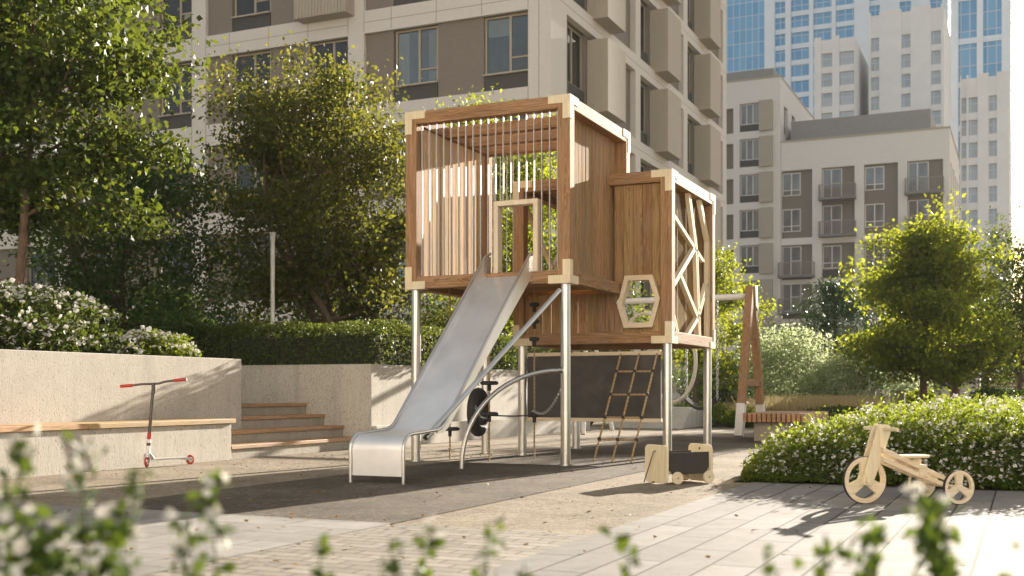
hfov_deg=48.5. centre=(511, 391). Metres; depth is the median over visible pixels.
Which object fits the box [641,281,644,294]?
window
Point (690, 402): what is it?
belt swing
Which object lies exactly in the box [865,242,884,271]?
balcony door
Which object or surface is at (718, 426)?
planting soil
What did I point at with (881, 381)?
garden bush
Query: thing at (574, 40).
window
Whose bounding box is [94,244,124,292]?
window
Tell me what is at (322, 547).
flowering plant
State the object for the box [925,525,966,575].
flowering plant
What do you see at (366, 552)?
sett strip
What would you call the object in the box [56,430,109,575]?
flowering plant
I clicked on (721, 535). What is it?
plaza pavement
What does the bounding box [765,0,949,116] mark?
residential tower
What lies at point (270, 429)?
garden steps
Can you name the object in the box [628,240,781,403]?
young maple
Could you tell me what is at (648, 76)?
apartment building
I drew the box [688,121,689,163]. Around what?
window
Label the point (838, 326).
window
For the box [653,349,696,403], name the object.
rope hoop
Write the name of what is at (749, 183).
window
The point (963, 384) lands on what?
street tree
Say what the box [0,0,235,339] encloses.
linden tree
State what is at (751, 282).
window
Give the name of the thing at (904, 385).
garden bush
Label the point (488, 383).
rope steps
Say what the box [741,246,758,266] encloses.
window
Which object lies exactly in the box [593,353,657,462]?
climbing net
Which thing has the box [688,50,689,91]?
window
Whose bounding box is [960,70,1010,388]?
cream building
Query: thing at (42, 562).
flowering plant
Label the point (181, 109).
window
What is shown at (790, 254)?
balcony door
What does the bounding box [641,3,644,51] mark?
window
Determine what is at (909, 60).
cream building
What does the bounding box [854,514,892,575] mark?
flowering plant
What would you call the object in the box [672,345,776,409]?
shrub
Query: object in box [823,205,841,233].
balcony door
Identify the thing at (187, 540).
flowering plant
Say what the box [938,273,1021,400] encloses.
street tree
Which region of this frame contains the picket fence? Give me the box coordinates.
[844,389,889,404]
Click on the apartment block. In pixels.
(765, 108)
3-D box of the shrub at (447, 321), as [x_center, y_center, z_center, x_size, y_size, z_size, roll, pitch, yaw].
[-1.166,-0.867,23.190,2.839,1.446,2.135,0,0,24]
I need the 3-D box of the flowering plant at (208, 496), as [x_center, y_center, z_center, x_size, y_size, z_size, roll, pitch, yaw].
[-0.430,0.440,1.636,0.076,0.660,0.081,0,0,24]
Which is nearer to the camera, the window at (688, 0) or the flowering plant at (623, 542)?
the flowering plant at (623, 542)
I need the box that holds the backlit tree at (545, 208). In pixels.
[389,83,627,355]
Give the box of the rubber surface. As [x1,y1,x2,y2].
[91,436,780,522]
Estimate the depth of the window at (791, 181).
98.07 m
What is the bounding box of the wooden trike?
[842,424,974,504]
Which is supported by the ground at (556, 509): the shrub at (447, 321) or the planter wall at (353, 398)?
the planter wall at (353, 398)
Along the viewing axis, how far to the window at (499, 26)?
35.41 m
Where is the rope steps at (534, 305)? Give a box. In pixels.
[529,286,538,458]
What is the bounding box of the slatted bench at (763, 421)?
[743,411,828,441]
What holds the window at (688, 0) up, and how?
in the apartment building at (648, 76)
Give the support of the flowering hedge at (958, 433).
on the ground at (556, 509)
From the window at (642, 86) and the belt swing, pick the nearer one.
the belt swing
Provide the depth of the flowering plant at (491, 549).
1.75 m
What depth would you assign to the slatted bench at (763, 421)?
17.36 m
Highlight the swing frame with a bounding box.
[581,285,764,436]
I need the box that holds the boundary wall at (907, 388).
[731,372,992,403]
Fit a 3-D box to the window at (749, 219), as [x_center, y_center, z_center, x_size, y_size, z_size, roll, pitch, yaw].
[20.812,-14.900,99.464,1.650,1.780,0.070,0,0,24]
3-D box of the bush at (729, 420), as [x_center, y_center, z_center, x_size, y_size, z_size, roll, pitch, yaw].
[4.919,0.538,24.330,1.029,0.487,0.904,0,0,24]
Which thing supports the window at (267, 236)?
in the apartment building at (648, 76)
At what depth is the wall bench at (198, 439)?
11.32 m
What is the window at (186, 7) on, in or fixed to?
in the apartment building at (648, 76)
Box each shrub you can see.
[93,285,218,350]
[130,277,269,326]
[261,295,377,325]
[393,292,454,328]
[421,320,508,335]
[588,281,648,426]
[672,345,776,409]
[724,322,865,400]
[806,354,882,401]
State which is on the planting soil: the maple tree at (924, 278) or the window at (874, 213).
the maple tree at (924, 278)
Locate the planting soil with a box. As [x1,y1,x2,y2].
[712,421,753,427]
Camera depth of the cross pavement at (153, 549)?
6.18 m
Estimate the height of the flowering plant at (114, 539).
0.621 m
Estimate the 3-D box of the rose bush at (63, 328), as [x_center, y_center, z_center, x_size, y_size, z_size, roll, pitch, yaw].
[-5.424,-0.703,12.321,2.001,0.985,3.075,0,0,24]
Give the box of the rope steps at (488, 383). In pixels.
[480,353,497,461]
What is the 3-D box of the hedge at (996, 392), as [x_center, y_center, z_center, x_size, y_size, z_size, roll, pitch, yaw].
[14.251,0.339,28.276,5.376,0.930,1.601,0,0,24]
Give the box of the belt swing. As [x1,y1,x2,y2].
[684,301,718,409]
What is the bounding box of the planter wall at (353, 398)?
[241,364,589,445]
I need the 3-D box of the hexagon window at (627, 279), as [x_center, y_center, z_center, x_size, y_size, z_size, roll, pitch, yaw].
[1.460,-1.025,13.024,0.510,0.600,0.102,0,0,24]
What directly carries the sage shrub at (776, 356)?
on the planting soil
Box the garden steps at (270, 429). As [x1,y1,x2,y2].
[231,403,351,458]
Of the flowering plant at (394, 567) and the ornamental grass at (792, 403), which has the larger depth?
the ornamental grass at (792, 403)
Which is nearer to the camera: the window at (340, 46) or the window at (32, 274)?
the window at (340, 46)
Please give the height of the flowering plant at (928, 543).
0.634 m
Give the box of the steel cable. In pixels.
[498,415,530,416]
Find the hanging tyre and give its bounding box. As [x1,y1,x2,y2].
[467,373,488,436]
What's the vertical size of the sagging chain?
0.302 m
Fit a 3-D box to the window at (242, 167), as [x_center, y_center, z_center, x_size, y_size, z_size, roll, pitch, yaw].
[-8.951,-7.625,39.161,1.600,1.850,0.260,0,0,24]
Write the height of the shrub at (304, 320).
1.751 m
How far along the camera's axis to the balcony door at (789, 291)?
98.09 m
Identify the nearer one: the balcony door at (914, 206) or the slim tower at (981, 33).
the balcony door at (914, 206)
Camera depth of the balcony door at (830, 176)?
96.69 m
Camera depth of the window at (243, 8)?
39.26 m
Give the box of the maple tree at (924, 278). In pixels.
[823,185,1023,405]
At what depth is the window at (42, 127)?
43.24 m
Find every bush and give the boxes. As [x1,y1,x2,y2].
[0,278,135,353]
[87,325,202,356]
[672,401,735,425]
[718,406,755,426]
[806,404,864,425]
[864,355,899,402]
[879,367,940,406]
[905,389,940,406]
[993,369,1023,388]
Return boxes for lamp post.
[269,232,275,335]
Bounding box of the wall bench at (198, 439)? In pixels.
[0,418,235,478]
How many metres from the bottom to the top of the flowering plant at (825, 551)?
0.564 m
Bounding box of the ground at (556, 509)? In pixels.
[0,397,1023,575]
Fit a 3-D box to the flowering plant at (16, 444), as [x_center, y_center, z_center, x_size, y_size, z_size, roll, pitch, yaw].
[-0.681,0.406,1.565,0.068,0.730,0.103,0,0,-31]
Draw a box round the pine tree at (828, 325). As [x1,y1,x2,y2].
[761,273,896,401]
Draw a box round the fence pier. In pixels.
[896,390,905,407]
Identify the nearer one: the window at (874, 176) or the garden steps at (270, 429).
the garden steps at (270, 429)
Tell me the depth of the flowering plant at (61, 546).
1.50 m
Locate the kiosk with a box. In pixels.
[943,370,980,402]
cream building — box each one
[814,35,868,119]
[869,3,950,126]
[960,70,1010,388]
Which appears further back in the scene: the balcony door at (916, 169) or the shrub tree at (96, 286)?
the balcony door at (916, 169)
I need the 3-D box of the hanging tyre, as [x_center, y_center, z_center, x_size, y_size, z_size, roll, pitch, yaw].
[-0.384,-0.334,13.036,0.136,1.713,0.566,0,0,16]
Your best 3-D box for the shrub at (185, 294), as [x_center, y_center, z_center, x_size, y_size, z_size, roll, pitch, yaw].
[-6.452,-1.037,20.351,2.713,1.772,2.476,0,0,-27]
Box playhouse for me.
[349,93,715,483]
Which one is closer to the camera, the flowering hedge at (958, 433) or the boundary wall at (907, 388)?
the flowering hedge at (958, 433)
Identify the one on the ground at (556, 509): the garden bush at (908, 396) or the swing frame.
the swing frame
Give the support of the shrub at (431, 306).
on the ground at (556, 509)
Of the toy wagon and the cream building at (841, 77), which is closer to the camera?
the toy wagon
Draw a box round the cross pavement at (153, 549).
[0,502,390,575]
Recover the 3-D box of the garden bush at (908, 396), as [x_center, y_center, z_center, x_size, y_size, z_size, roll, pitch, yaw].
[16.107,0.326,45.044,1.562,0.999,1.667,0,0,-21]
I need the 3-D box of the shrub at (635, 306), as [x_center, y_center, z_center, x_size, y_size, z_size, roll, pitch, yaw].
[1.682,-1.180,24.788,2.582,3.955,2.556,0,0,-28]
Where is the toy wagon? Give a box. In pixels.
[644,443,713,484]
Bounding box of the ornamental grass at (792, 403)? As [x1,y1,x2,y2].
[701,393,906,414]
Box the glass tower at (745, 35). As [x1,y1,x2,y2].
[726,0,764,72]
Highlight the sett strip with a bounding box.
[143,523,593,575]
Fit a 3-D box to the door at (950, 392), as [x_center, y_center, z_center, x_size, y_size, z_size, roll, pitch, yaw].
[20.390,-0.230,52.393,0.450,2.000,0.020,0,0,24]
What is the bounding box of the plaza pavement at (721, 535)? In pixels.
[470,482,1023,575]
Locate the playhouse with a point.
(620, 227)
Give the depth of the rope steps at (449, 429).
12.99 m
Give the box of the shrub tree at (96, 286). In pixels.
[1,107,289,358]
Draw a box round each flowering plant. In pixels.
[0,423,39,575]
[0,482,81,575]
[3,498,81,575]
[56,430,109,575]
[87,502,135,575]
[109,468,155,575]
[162,508,221,575]
[185,467,237,575]
[309,533,334,575]
[379,537,404,575]
[413,514,447,575]
[469,514,506,575]
[515,563,531,575]
[597,526,641,575]
[759,544,780,575]
[793,534,852,575]
[844,519,881,575]
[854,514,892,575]
[899,482,938,575]
[902,489,962,575]
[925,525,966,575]
[998,542,1019,575]
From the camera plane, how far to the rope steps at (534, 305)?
12.88 m
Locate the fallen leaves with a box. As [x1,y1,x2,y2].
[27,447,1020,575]
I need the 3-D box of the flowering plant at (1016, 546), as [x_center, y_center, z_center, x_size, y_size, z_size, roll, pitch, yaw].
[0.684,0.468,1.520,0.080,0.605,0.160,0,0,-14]
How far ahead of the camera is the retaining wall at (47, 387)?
11.98 m
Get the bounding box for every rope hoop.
[629,304,654,350]
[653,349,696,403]
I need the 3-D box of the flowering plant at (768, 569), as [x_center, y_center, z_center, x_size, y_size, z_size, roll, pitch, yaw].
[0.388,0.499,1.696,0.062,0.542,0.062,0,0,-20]
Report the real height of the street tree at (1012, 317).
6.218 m
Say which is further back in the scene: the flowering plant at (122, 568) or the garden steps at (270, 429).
the garden steps at (270, 429)
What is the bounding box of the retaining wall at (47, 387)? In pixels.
[0,349,240,429]
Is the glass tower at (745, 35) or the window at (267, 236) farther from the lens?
the glass tower at (745, 35)
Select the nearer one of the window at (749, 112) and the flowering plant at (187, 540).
the flowering plant at (187, 540)
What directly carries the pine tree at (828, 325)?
on the planting soil
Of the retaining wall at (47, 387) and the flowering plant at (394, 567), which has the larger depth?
the retaining wall at (47, 387)
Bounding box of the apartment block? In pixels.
[726,68,814,371]
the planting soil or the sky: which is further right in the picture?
the sky
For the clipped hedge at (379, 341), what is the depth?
16.27 m
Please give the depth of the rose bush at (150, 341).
13.42 m
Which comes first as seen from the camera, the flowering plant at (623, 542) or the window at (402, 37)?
the flowering plant at (623, 542)
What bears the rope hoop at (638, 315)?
hanging from the swing frame
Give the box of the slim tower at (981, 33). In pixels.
[950,0,1012,300]
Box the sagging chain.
[532,388,560,414]
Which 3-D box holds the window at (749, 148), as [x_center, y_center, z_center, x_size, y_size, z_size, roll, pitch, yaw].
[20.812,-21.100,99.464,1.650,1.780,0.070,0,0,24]
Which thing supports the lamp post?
on the hedge soil bed
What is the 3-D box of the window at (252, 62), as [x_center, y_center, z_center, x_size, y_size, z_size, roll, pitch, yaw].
[-8.951,-10.725,39.161,1.600,1.850,0.260,0,0,24]
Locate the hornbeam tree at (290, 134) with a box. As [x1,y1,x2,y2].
[177,29,492,328]
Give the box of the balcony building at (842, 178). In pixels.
[777,109,959,371]
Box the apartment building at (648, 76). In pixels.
[0,0,725,405]
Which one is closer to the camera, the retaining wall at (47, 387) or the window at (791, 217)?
the retaining wall at (47, 387)
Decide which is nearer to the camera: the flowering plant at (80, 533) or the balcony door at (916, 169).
the flowering plant at (80, 533)
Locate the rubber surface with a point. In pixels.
(388, 502)
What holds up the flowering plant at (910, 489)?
on the plaza pavement at (721, 535)
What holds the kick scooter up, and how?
on the ground at (556, 509)
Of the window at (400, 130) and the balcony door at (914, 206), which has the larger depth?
the balcony door at (914, 206)
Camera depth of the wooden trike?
7.74 m
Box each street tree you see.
[887,271,1021,398]
[931,205,1023,399]
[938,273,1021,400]
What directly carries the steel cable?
attached to the rope steps at (534, 305)
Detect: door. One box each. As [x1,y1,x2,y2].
[783,246,800,274]
[783,284,800,310]
[823,168,841,196]
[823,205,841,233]
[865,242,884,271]
[908,161,928,190]
[908,199,928,228]
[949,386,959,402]
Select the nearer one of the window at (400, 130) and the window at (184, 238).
the window at (400, 130)
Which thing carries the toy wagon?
on the ground at (556, 509)
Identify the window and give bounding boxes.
[29,247,54,295]
[34,104,54,131]
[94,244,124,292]
[96,94,124,123]
[157,0,191,30]
[157,62,191,117]
[162,150,191,203]
[162,238,191,289]
[231,0,270,18]
[234,51,270,107]
[235,143,268,197]
[235,232,269,284]
[312,39,347,95]
[393,26,437,87]
[396,127,405,183]
[482,12,527,76]
[567,25,581,90]
[617,275,659,327]
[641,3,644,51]
[641,84,644,132]
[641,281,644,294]
[688,0,689,20]
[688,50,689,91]
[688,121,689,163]
[741,103,758,125]
[741,139,758,160]
[741,174,758,195]
[741,210,758,231]
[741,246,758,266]
[741,281,758,301]
[783,173,800,196]
[783,209,800,231]
[823,245,841,268]
[824,326,841,343]
[865,166,883,190]
[865,203,883,227]
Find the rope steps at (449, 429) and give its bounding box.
[446,288,459,458]
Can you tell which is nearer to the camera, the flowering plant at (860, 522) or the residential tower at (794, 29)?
the flowering plant at (860, 522)
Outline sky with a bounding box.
[1013,0,1023,331]
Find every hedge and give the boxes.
[87,318,582,369]
[732,387,1023,490]
[969,387,1023,403]
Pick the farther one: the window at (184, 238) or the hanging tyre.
the window at (184, 238)
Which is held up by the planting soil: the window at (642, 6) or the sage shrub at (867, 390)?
the sage shrub at (867, 390)
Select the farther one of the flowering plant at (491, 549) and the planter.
the planter
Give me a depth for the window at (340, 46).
37.95 m
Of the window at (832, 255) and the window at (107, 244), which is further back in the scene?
the window at (832, 255)
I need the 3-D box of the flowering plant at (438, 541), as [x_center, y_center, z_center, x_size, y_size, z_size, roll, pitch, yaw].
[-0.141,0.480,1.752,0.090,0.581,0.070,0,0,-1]
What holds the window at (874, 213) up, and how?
in the balcony building at (842, 178)
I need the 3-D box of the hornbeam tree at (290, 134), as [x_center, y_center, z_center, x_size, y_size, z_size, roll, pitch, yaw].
[-3.058,-3.031,19.306,5.858,5.814,5.505,0,0,-10]
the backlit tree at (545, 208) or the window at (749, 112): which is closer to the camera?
the backlit tree at (545, 208)
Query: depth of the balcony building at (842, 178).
96.22 m
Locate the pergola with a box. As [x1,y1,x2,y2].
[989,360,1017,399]
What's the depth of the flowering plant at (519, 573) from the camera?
1.70 m
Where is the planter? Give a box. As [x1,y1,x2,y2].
[609,406,716,428]
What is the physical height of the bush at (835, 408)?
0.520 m
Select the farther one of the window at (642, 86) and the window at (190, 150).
the window at (642, 86)
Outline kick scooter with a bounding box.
[120,378,193,466]
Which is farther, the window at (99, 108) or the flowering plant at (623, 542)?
the window at (99, 108)

